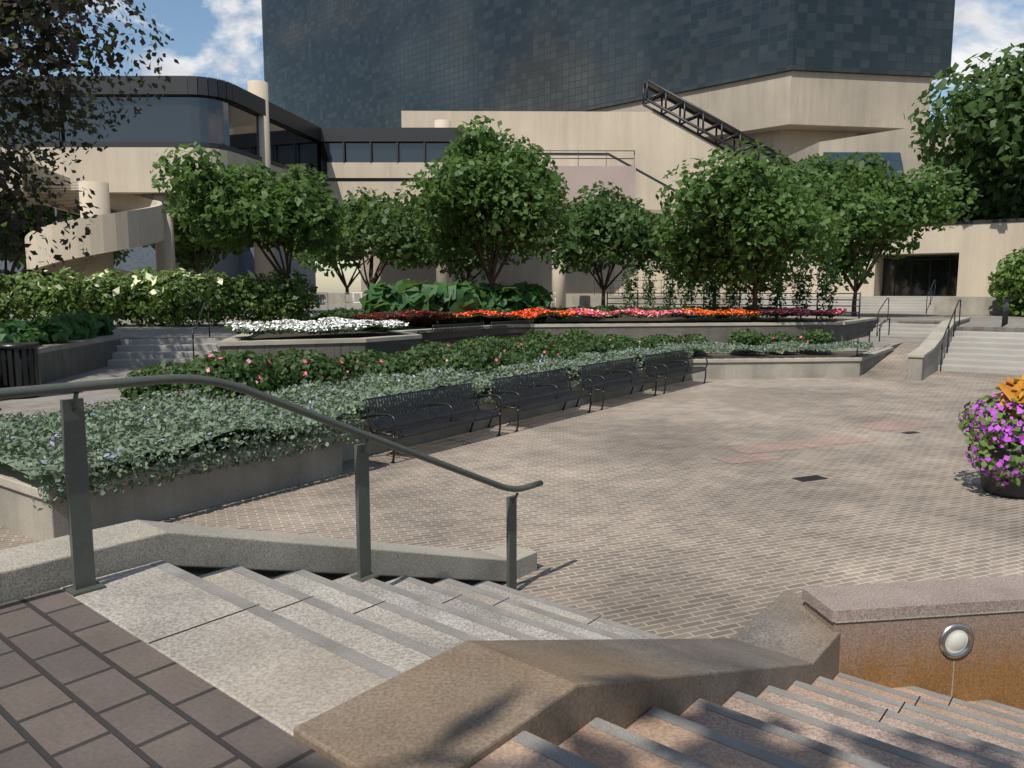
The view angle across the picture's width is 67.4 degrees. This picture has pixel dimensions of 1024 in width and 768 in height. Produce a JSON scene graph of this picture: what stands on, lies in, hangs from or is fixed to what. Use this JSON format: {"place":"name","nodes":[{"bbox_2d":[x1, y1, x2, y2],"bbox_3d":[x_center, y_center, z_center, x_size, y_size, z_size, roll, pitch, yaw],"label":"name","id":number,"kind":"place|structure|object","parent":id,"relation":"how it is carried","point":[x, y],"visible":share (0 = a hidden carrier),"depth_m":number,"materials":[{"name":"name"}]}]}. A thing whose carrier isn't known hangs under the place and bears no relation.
{"place":"outdoors","nodes":[
{"label":"outdoors","id":0,"kind":"place"},
{"bbox_2d":[0,307,116,345],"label":"hostas","id":1,"kind":"object","parent":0,"point":[93,322],"depth_m":16.18,"materials":[{"name":"plant"}]},
{"bbox_2d":[0,76,464,223],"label":"building","id":2,"kind":"structure","parent":0,"point":[209,114],"depth_m":35.41,"materials":[{"name":"concrete"}]},
{"bbox_2d":[0,344,873,477],"bbox_3d":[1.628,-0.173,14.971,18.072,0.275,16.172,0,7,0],"label":"catmint mound","id":3,"kind":"object","parent":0,"point":[32,468],"visible":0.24,"depth_m":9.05,"materials":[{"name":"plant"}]},
{"bbox_2d":[31,350,693,510],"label":"ground cover plants","id":4,"kind":"object","parent":3,"relation":"on","point":[348,419],"visible":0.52,"depth_m":8.54,"materials":[{"name":"plant"}]},
{"bbox_2d":[0,340,873,479],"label":"catmint","id":5,"kind":"object","parent":3,"relation":"on","point":[32,443],"depth_m":10.40,"materials":[{"name":"plant"}]},
{"bbox_2d":[118,327,836,400],"bbox_3d":[0.889,-0.888,19.356,20.645,1.054,5.429,-6,9,-41],"label":"rose bush","id":6,"kind":"object","parent":3,"relation":"on","point":[200,365],"depth_m":15.17,"materials":[{"name":"plant"}]},
{"bbox_2d":[140,330,808,393],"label":"pink flowers","id":7,"kind":"object","parent":6,"relation":"on","point":[305,361],"visible":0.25,"depth_m":12.84,"materials":[{"name":"red plant"}]},
{"bbox_2d":[206,334,760,384],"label":"pink flowers","id":8,"kind":"object","parent":6,"relation":"on","point":[247,360],"visible":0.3,"depth_m":11.99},
{"bbox_2d":[0,292,1023,638],"bbox_3d":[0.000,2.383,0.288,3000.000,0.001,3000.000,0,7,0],"label":"ground","id":9,"kind":"structure","parent":0,"point":[646,510],"depth_m":8.82,"materials":[{"name":"brick"}]},
{"bbox_2d":[0,206,80,305],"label":"street tree","id":10,"kind":"object","parent":9,"relation":"on","point":[6,232],"depth_m":49.82,"materials":[{"name":"plant"}]},
{"bbox_2d":[3,212,79,252],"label":"street tree leaves","id":11,"kind":"object","parent":10,"relation":"attached to","point":[31,220],"visible":0.03,"depth_m":49.49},
{"bbox_2d":[54,209,72,222],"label":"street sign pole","id":12,"kind":"object","parent":9,"relation":"on","point":[56,210],"visible":0.12,"depth_m":48.04,"materials":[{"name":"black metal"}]},
{"bbox_2d":[16,249,132,270],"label":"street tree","id":13,"kind":"object","parent":9,"relation":"on","point":[117,254],"visible":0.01,"depth_m":71.02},
{"bbox_2d":[20,155,164,317],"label":"spiral ramp","id":14,"kind":"structure","parent":9,"relation":"on","point":[122,222],"depth_m":32.86,"materials":[{"name":"concrete"}]},
{"bbox_2d":[0,245,315,298],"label":"building wall","id":15,"kind":"structure","parent":9,"relation":"on","point":[230,265],"depth_m":112.15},
{"bbox_2d":[107,337,229,366],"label":"stairs","id":16,"kind":"structure","parent":9,"relation":"on","point":[142,352],"depth_m":19.19,"materials":[{"name":"concrete"}]},
{"bbox_2d":[0,588,341,767],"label":"terrace","id":17,"kind":"structure","parent":9,"relation":"on","point":[82,685],"depth_m":2.60,"materials":[{"name":"concrete"}]},
{"bbox_2d":[143,206,253,275],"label":"street tree","id":18,"kind":"object","parent":9,"relation":"on","point":[180,241],"depth_m":60.88,"materials":[{"name":"plant"}]},
{"bbox_2d":[173,212,225,263],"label":"street tree leaves","id":19,"kind":"object","parent":18,"relation":"attached to","point":[177,231],"visible":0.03,"depth_m":57.76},
{"bbox_2d":[0,520,536,603],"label":"low wall","id":20,"kind":"structure","parent":9,"relation":"on","point":[26,570],"depth_m":4.44,"materials":[{"name":"concrete"}]},
{"bbox_2d":[0,374,542,596],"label":"stair handrail","id":21,"kind":"object","parent":9,"relation":"on","point":[85,581],"visible":0.94,"depth_m":3.69,"materials":[{"name":"metal"}]},
{"bbox_2d":[281,224,360,293],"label":"street tree","id":22,"kind":"object","parent":9,"relation":"on","point":[354,264],"depth_m":73.77,"materials":[{"name":"plant"}]},
{"bbox_2d":[60,561,651,736],"bbox_3d":[-0.454,1.547,4.266,1.900,1.304,3.020,6,9,40],"label":"stair flight","id":23,"kind":"object","parent":9,"relation":"on","point":[285,680],"visible":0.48,"depth_m":3.39,"materials":[{"name":"stone"}]},
{"bbox_2d":[152,80,565,313],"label":"columns","id":24,"kind":"structure","parent":9,"relation":"on","point":[165,253],"depth_m":38.98,"materials":[{"name":"concrete"}]},
{"bbox_2d":[362,382,502,463],"bbox_3d":[-1.175,0.543,11.909,0.720,0.871,2.569,5,8,35],"label":"bench","id":25,"kind":"object","parent":9,"relation":"on","point":[395,428],"visible":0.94,"depth_m":11.79,"materials":[{"name":"metal"}]},
{"bbox_2d":[0,347,893,540],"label":"planter wall","id":26,"kind":"structure","parent":9,"relation":"on","point":[20,513],"depth_m":9.21,"materials":[{"name":"concrete"}]},
{"bbox_2d":[37,315,879,383],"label":"planter wall","id":27,"kind":"structure","parent":9,"relation":"on","point":[241,339],"depth_m":25.44,"materials":[{"name":"concrete"}]},
{"bbox_2d":[649,138,853,321],"bbox_3d":[8.630,-5.256,27.759,7.327,6.399,6.941,0,7,0],"label":"tree","id":28,"kind":"object","parent":27,"relation":"in","point":[738,204],"depth_m":26.19,"materials":[{"name":"plant"}]},
{"bbox_2d":[661,153,833,283],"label":"tree leaves","id":29,"kind":"object","parent":28,"relation":"attached to","point":[753,233],"visible":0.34,"depth_m":26.05,"materials":[{"name":"plant"}]},
{"bbox_2d":[0,336,926,417],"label":"walk paving","id":30,"kind":"structure","parent":9,"relation":"on","point":[45,403],"depth_m":13.59,"materials":[{"name":"concrete"}]},
{"bbox_2d":[0,342,40,399],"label":"litter bin","id":31,"kind":"object","parent":30,"relation":"on","point":[19,362],"visible":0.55,"depth_m":12.82,"materials":[{"name":"metal"}]},
{"bbox_2d":[192,302,209,358],"bbox_3d":[-7.784,-1.281,19.243,0.042,1.520,1.842,-1,7,-9],"label":"handrail","id":32,"kind":"object","parent":30,"relation":"on","point":[204,303],"visible":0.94,"depth_m":19.16,"materials":[{"name":"black metal"}]},
{"bbox_2d":[417,322,483,342],"bbox_3d":[-1.742,-1.349,22.555,0.720,0.871,2.369,5,8,35],"label":"bench","id":33,"kind":"object","parent":30,"relation":"on","point":[457,337],"visible":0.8,"depth_m":22.35,"materials":[{"name":"metal"}]},
{"bbox_2d":[476,320,533,337],"bbox_3d":[-0.174,-1.613,24.738,0.720,0.871,2.369,5,8,35],"label":"bench","id":34,"kind":"object","parent":30,"relation":"on","point":[507,329],"visible":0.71,"depth_m":24.48,"materials":[{"name":"metal"}]},
{"bbox_2d":[487,368,592,431],"bbox_3d":[0.579,0.248,14.350,0.720,0.871,2.569,5,8,35],"label":"bench","id":35,"kind":"object","parent":9,"relation":"on","point":[558,393],"visible":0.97,"depth_m":14.26,"materials":[{"name":"metal"}]},
{"bbox_2d":[293,590,840,767],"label":"low wall","id":36,"kind":"structure","parent":9,"relation":"on","point":[467,704],"depth_m":2.82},
{"bbox_2d":[575,357,658,409],"bbox_3d":[2.332,-0.048,16.791,0.720,0.871,2.569,5,8,35],"label":"bench","id":37,"kind":"object","parent":9,"relation":"on","point":[635,381],"visible":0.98,"depth_m":16.70,"materials":[{"name":"metal"}]},
{"bbox_2d":[361,166,957,300],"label":"balcony wall","id":38,"kind":"structure","parent":9,"relation":"on","point":[535,270],"depth_m":55.32,"materials":[{"name":"concrete"}]},
{"bbox_2d":[539,150,634,165],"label":"balcony railing","id":39,"kind":"object","parent":38,"relation":"on","point":[578,158],"visible":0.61,"depth_m":50.70,"materials":[{"name":"metal"}]},
{"bbox_2d":[639,350,707,393],"bbox_3d":[4.086,-0.343,19.232,0.720,0.871,2.569,5,8,35],"label":"bench","id":40,"kind":"object","parent":9,"relation":"on","point":[668,370],"visible":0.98,"depth_m":19.13,"materials":[{"name":"metal"}]},
{"bbox_2d":[401,111,949,209],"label":"building wall","id":41,"kind":"structure","parent":9,"relation":"on","point":[660,145],"depth_m":63.15,"materials":[{"name":"concrete"}]},
{"bbox_2d":[534,79,795,190],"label":"staircase railing","id":42,"kind":"object","parent":41,"relation":"attached to","point":[680,103],"visible":0.81,"depth_m":63.26,"materials":[{"name":"metal"}]},
{"bbox_2d":[470,673,1023,767],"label":"stair flight","id":43,"kind":"object","parent":9,"relation":"on","point":[602,749],"visible":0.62,"depth_m":3.31,"materials":[{"name":"stone"}]},
{"bbox_2d":[149,560,1023,767],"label":"stairs","id":44,"kind":"structure","parent":43,"relation":"on","point":[549,750],"depth_m":3.73,"materials":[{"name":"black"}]},
{"bbox_2d":[587,71,931,164],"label":"building wall","id":45,"kind":"structure","parent":9,"relation":"on","point":[789,113],"depth_m":99.20,"materials":[{"name":"concrete"}]},
{"bbox_2d":[261,0,954,127],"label":"glass building","id":46,"kind":"structure","parent":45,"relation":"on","point":[356,63],"depth_m":120.97,"materials":[{"name":"blue"}]},
{"bbox_2d":[594,280,1009,370],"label":"stair handrails","id":47,"kind":"object","parent":9,"relation":"on","point":[1006,301],"visible":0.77,"depth_m":26.24,"materials":[{"name":"black metal"}]},
{"bbox_2d":[614,218,1023,296],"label":"entrance wall","id":48,"kind":"structure","parent":9,"relation":"on","point":[961,258],"depth_m":45.35,"materials":[{"name":"concrete"}]},
{"bbox_2d":[657,211,771,305],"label":"tree","id":49,"kind":"object","parent":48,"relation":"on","point":[699,290],"depth_m":38.55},
{"bbox_2d":[785,163,982,316],"bbox_3d":[15.951,-6.449,35.209,8.772,6.967,7.311,0,7,0],"label":"tree","id":50,"kind":"object","parent":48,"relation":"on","point":[874,197],"depth_m":33.46,"materials":[{"name":"plant"}]},
{"bbox_2d":[802,172,961,278],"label":"tree leaves","id":51,"kind":"object","parent":50,"relation":"attached to","point":[936,194],"visible":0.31,"depth_m":33.35,"materials":[{"name":"plant"}]},
{"bbox_2d":[712,420,938,463],"bbox_3d":[5.238,0.894,12.558,5.667,0.001,1.062,-5,8,-35],"label":"paving patch","id":52,"kind":"object","parent":9,"relation":"on","point":[754,453],"visible":1,"depth_m":12.16,"materials":[{"name":"brick"}]},
{"bbox_2d":[734,296,941,313],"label":"stair flight","id":53,"kind":"object","parent":9,"relation":"on","point":[903,304],"visible":0.27,"depth_m":42.99,"materials":[{"name":"concrete"}]},
{"bbox_2d":[792,431,919,481],"bbox_3d":[5.315,1.028,11.457,0.352,0.006,4.774,6,9,43],"label":"drain cover","id":54,"kind":"object","parent":9,"relation":"on","point":[809,478],"visible":1,"depth_m":9.93,"materials":[{"name":"black metal"}]},
{"bbox_2d":[767,126,954,186],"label":"building wall","id":55,"kind":"structure","parent":9,"relation":"on","point":[900,140],"depth_m":84.16,"materials":[{"name":"concrete"}]},
{"bbox_2d":[823,152,904,183],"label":"window","id":56,"kind":"structure","parent":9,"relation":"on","point":[894,160],"depth_m":83.92,"materials":[{"name":"glass"}]},
{"bbox_2d":[860,342,921,379],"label":"ramp paving","id":57,"kind":"structure","parent":9,"relation":"on","point":[893,364],"depth_m":23.02,"materials":[{"name":"brick"}]},
{"bbox_2d":[870,320,940,336],"bbox_3d":[16.330,-1.946,31.151,3.000,1.220,1.700,5,8,35],"label":"stair flight","id":58,"kind":"object","parent":9,"relation":"on","point":[910,330],"visible":0.4,"depth_m":31.14,"materials":[{"name":"concrete"}]},
{"bbox_2d":[802,575,1023,709],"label":"retaining wall","id":59,"kind":"structure","parent":9,"relation":"on","point":[890,634],"depth_m":5.26,"materials":[{"name":"stone"}]},
{"bbox_2d":[939,623,973,658],"bbox_3d":[3.036,1.754,5.233,0.250,0.250,0.035,-1,7,-8],"label":"wall light","id":60,"kind":"object","parent":59,"relation":"attached to","point":[956,640],"visible":1,"depth_m":5.23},
{"bbox_2d":[907,317,970,380],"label":"stair side wall","id":61,"kind":"structure","parent":9,"relation":"on","point":[924,358],"depth_m":22.32,"materials":[{"name":"concrete"}]},
{"bbox_2d":[938,326,1023,374],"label":"stair flight","id":62,"kind":"object","parent":9,"relation":"on","point":[981,351],"visible":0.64,"depth_m":23.89,"materials":[{"name":"concrete"}]},
{"bbox_2d":[976,441,1023,498],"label":"flower pot","id":63,"kind":"object","parent":9,"relation":"on","point":[1009,490],"visible":0.44,"depth_m":8.93,"materials":[{"name":"grey"}]},
{"bbox_2d":[957,394,1023,487],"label":"potted plant leaves","id":64,"kind":"object","parent":63,"relation":"in","point":[982,442],"visible":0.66,"depth_m":8.87,"materials":[{"name":"green plant"}]},
{"bbox_2d":[959,393,1023,485],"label":"potted petunias","id":65,"kind":"object","parent":63,"relation":"in","point":[1005,438],"visible":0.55,"depth_m":8.80,"materials":[{"name":"purple plant"}]},
{"bbox_2d":[989,375,1023,421],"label":"orange flowers","id":66,"kind":"object","parent":63,"relation":"in","point":[1011,388],"visible":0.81,"depth_m":8.95,"materials":[{"name":"orange plant"}]},
{"bbox_2d":[0,0,1023,291],"label":"sky","id":67,"kind":"structure","parent":0,"point":[218,39],"materials":[{"name":"blue"}]},
{"bbox_2d":[9,299,1023,383],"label":"paving","id":68,"kind":"structure","parent":0,"point":[131,331],"depth_m":23.55,"materials":[{"name":"concrete"}]},
{"bbox_2d":[0,0,178,288],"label":"plum tree","id":69,"kind":"object","parent":68,"relation":"on","point":[14,106],"depth_m":18.02,"materials":[{"name":"plant"}]},
{"bbox_2d":[0,0,124,257],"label":"plum tree leaves","id":70,"kind":"object","parent":69,"relation":"attached to","point":[50,57],"visible":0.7,"depth_m":17.73,"materials":[{"name":"plant"}]},
{"bbox_2d":[0,266,320,326],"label":"hydrangea hedge","id":71,"kind":"object","parent":68,"relation":"on","point":[160,317],"depth_m":25.81,"materials":[{"name":"plant"}]},
{"bbox_2d":[150,141,348,319],"bbox_3d":[-8.945,-5.078,27.124,6.760,6.184,6.605,0,7,0],"label":"tree","id":72,"kind":"object","parent":68,"relation":"on","point":[284,186],"depth_m":25.33,"materials":[{"name":"plant"}]},
{"bbox_2d":[165,154,331,241],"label":"tree leaves","id":73,"kind":"object","parent":72,"relation":"attached to","point":[189,175],"visible":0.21,"depth_m":25.13,"materials":[{"name":"plant"}]},
{"bbox_2d":[293,187,438,310],"bbox_3d":[-6.732,-6.169,35.697,7.197,6.308,6.956,0,7,0],"label":"tree","id":74,"kind":"object","parent":68,"relation":"on","point":[389,208],"depth_m":34.47,"materials":[{"name":"plant"}]},
{"bbox_2d":[304,196,426,262],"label":"tree leaves","id":75,"kind":"object","parent":74,"relation":"attached to","point":[403,240],"visible":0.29,"depth_m":33.78,"materials":[{"name":"plant"}]},
{"bbox_2d":[247,292,555,309],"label":"white terrace railing","id":76,"kind":"object","parent":68,"relation":"on","point":[353,302],"visible":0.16,"depth_m":43.74,"materials":[{"name":"metal"}]},
{"bbox_2d":[414,197,546,284],"bbox_3d":[-2.180,-6.917,39.779,8.024,6.804,7.434,0,7,0],"label":"tree","id":77,"kind":"object","parent":68,"relation":"on","point":[453,267],"depth_m":38.71,"materials":[{"name":"plant"}]},
{"bbox_2d":[425,209,525,273],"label":"tree leaves","id":78,"kind":"object","parent":77,"relation":"attached to","point":[474,266],"visible":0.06,"depth_m":38.78,"materials":[{"name":"plant"}]},
{"bbox_2d":[393,115,575,321],"bbox_3d":[-0.986,-5.938,28.678,6.820,7.507,6.743,0,7,0],"label":"tree","id":79,"kind":"object","parent":68,"relation":"on","point":[550,204],"depth_m":27.26,"materials":[{"name":"plant"}]},
{"bbox_2d":[410,125,556,253],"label":"tree leaves","id":80,"kind":"object","parent":79,"relation":"attached to","point":[470,133],"visible":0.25,"depth_m":27.26,"materials":[{"name":"plant"}]},
{"bbox_2d":[621,252,839,319],"bbox_3d":[8.928,-4.194,32.679,9.438,2.969,1.098,5,8,34],"label":"arborvitae","id":81,"kind":"object","parent":68,"relation":"on","point":[733,300],"depth_m":32.70,"materials":[{"name":"plant"}]},
{"bbox_2d":[774,151,890,189],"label":"tree","id":82,"kind":"object","parent":68,"relation":"on","point":[815,163],"visible":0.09,"depth_m":52.38,"materials":[{"name":"plant"}]},
{"bbox_2d":[801,158,877,190],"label":"tree leaves","id":83,"kind":"object","parent":82,"relation":"attached to","point":[862,162],"visible":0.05,"depth_m":52.66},
{"bbox_2d":[903,42,1023,214],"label":"tree","id":84,"kind":"object","parent":68,"relation":"on","point":[1009,160],"visible":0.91,"depth_m":41.31,"materials":[{"name":"plant"}]},
{"bbox_2d":[948,79,1023,184],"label":"big tree leaves","id":85,"kind":"object","parent":84,"relation":"attached to","point":[976,131],"visible":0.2,"depth_m":41.03,"materials":[{"name":"plant"}]},
{"bbox_2d":[918,149,1023,221],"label":"tree","id":86,"kind":"object","parent":68,"relation":"on","point":[986,208],"visible":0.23,"depth_m":47.40,"materials":[{"name":"plant"}]},
{"bbox_2d":[943,170,1023,221],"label":"tree leaves","id":87,"kind":"object","parent":86,"relation":"attached to","point":[982,216],"visible":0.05,"depth_m":49.80,"materials":[{"name":"plant"}]},
{"bbox_2d":[987,246,1023,316],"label":"shrubs","id":88,"kind":"object","parent":68,"relation":"on","point":[1002,271],"depth_m":36.19,"materials":[{"name":"plant"}]},
{"bbox_2d":[248,316,852,339],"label":"planter soil","id":89,"kind":"structure","parent":0,"point":[372,332],"depth_m":28.81,"materials":[{"name":"soil"}]},
{"bbox_2d":[224,317,407,334],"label":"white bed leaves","id":90,"kind":"object","parent":89,"relation":"on","point":[335,331],"visible":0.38,"depth_m":18.20,"materials":[{"name":"plant"}]},
{"bbox_2d":[225,317,408,332],"bbox_3d":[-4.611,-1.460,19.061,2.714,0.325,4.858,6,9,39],"label":"white flowers","id":91,"kind":"object","parent":90,"relation":"on","point":[341,321],"visible":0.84,"depth_m":18.51,"materials":[{"name":"white plant"}]},
{"bbox_2d":[353,309,453,323],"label":"coleus leaves","id":92,"kind":"object","parent":89,"relation":"on","point":[422,317],"visible":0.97,"depth_m":22.37,"materials":[{"name":"plant"}]},
{"bbox_2d":[359,278,552,326],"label":"leaf plants","id":93,"kind":"object","parent":89,"relation":"on","point":[456,297],"visible":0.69,"depth_m":25.34,"materials":[{"name":"plant"}]},
{"bbox_2d":[437,309,576,322],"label":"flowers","id":94,"kind":"object","parent":89,"relation":"on","point":[558,317],"visible":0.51,"depth_m":25.75,"materials":[{"name":"plant"}]},
{"bbox_2d":[432,307,577,317],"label":"flowers","id":95,"kind":"object","parent":94,"relation":"on","point":[528,313],"visible":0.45,"depth_m":25.82,"materials":[{"name":"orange plant"}]},
{"bbox_2d":[457,308,576,318],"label":"flowers","id":96,"kind":"object","parent":94,"relation":"on","point":[535,309],"visible":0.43,"depth_m":25.83,"materials":[{"name":"red plant"}]},
{"bbox_2d":[444,314,578,319],"bbox_3d":[-0.387,-2.303,25.901,6.034,0.216,2.766,-4,8,-29],"label":"red orange bed mound","id":97,"kind":"object","parent":89,"relation":"on","point":[505,316],"visible":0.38,"depth_m":25.52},
{"bbox_2d":[312,305,795,320],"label":"green leaves","id":98,"kind":"object","parent":89,"relation":"on","point":[351,312],"visible":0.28,"depth_m":27.95,"materials":[{"name":"green plant"}]},
{"bbox_2d":[607,292,860,319],"bbox_3d":[9.266,-3.485,33.999,11.460,1.150,0.055,5,8,35],"label":"railing","id":99,"kind":"object","parent":89,"relation":"on","point":[816,305],"visible":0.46,"depth_m":32.90,"materials":[{"name":"black"}]},
{"bbox_2d":[744,308,845,317],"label":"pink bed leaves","id":100,"kind":"object","parent":89,"relation":"on","point":[791,315],"visible":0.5,"depth_m":27.62,"materials":[{"name":"plant"}]},
{"bbox_2d":[751,307,845,314],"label":"pink flowers","id":101,"kind":"object","parent":100,"relation":"on","point":[766,311],"visible":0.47,"depth_m":27.72,"materials":[{"name":"pink plant"}]},
{"bbox_2d":[758,308,846,314],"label":"pink flowers","id":102,"kind":"object","parent":100,"relation":"on","point":[808,310],"visible":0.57,"depth_m":27.77,"materials":[{"name":"red plant"}]},
{"bbox_2d":[534,180,671,305],"bbox_3d":[4.720,-6.488,37.376,7.399,6.524,7.148,0,7,0],"label":"tree","id":103,"kind":"object","parent":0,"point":[619,212],"depth_m":35.79,"materials":[{"name":"plant"}]},
{"bbox_2d":[551,190,664,265],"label":"tree leaves","id":104,"kind":"object","parent":103,"relation":"attached to","point":[618,235],"visible":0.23,"depth_m":35.79,"materials":[{"name":"plant"}]},
{"bbox_2d":[298,294,1008,314],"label":"wall","id":105,"kind":"structure","parent":0,"point":[971,305],"depth_m":48.27,"materials":[{"name":"concrete"}]},
{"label":"green mound","id":106,"kind":"object","parent":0,"visible":0},
{"bbox_2d":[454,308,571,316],"bbox_3d":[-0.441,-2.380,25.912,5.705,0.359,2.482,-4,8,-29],"label":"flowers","id":107,"kind":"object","parent":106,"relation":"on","point":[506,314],"visible":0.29,"depth_m":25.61,"materials":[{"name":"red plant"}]},
{"bbox_2d":[569,308,696,319],"bbox_3d":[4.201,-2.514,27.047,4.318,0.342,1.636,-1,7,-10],"label":"pink flowers","id":108,"kind":"object","parent":106,"relation":"on","point":[587,312],"visible":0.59,"depth_m":26.53,"materials":[{"name":"red plant"}]},
{"bbox_2d":[684,309,755,314],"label":"orange flowers","id":109,"kind":"object","parent":106,"relation":"on","point":[721,312],"visible":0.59,"depth_m":27.19,"materials":[{"name":"red plant"}]},
{"bbox_2d":[682,308,761,318],"bbox_3d":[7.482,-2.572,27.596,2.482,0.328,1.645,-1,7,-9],"label":"orange flowers","id":110,"kind":"object","parent":106,"relation":"on","point":[726,312],"visible":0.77,"depth_m":27.14,"materials":[{"name":"orange plant"}]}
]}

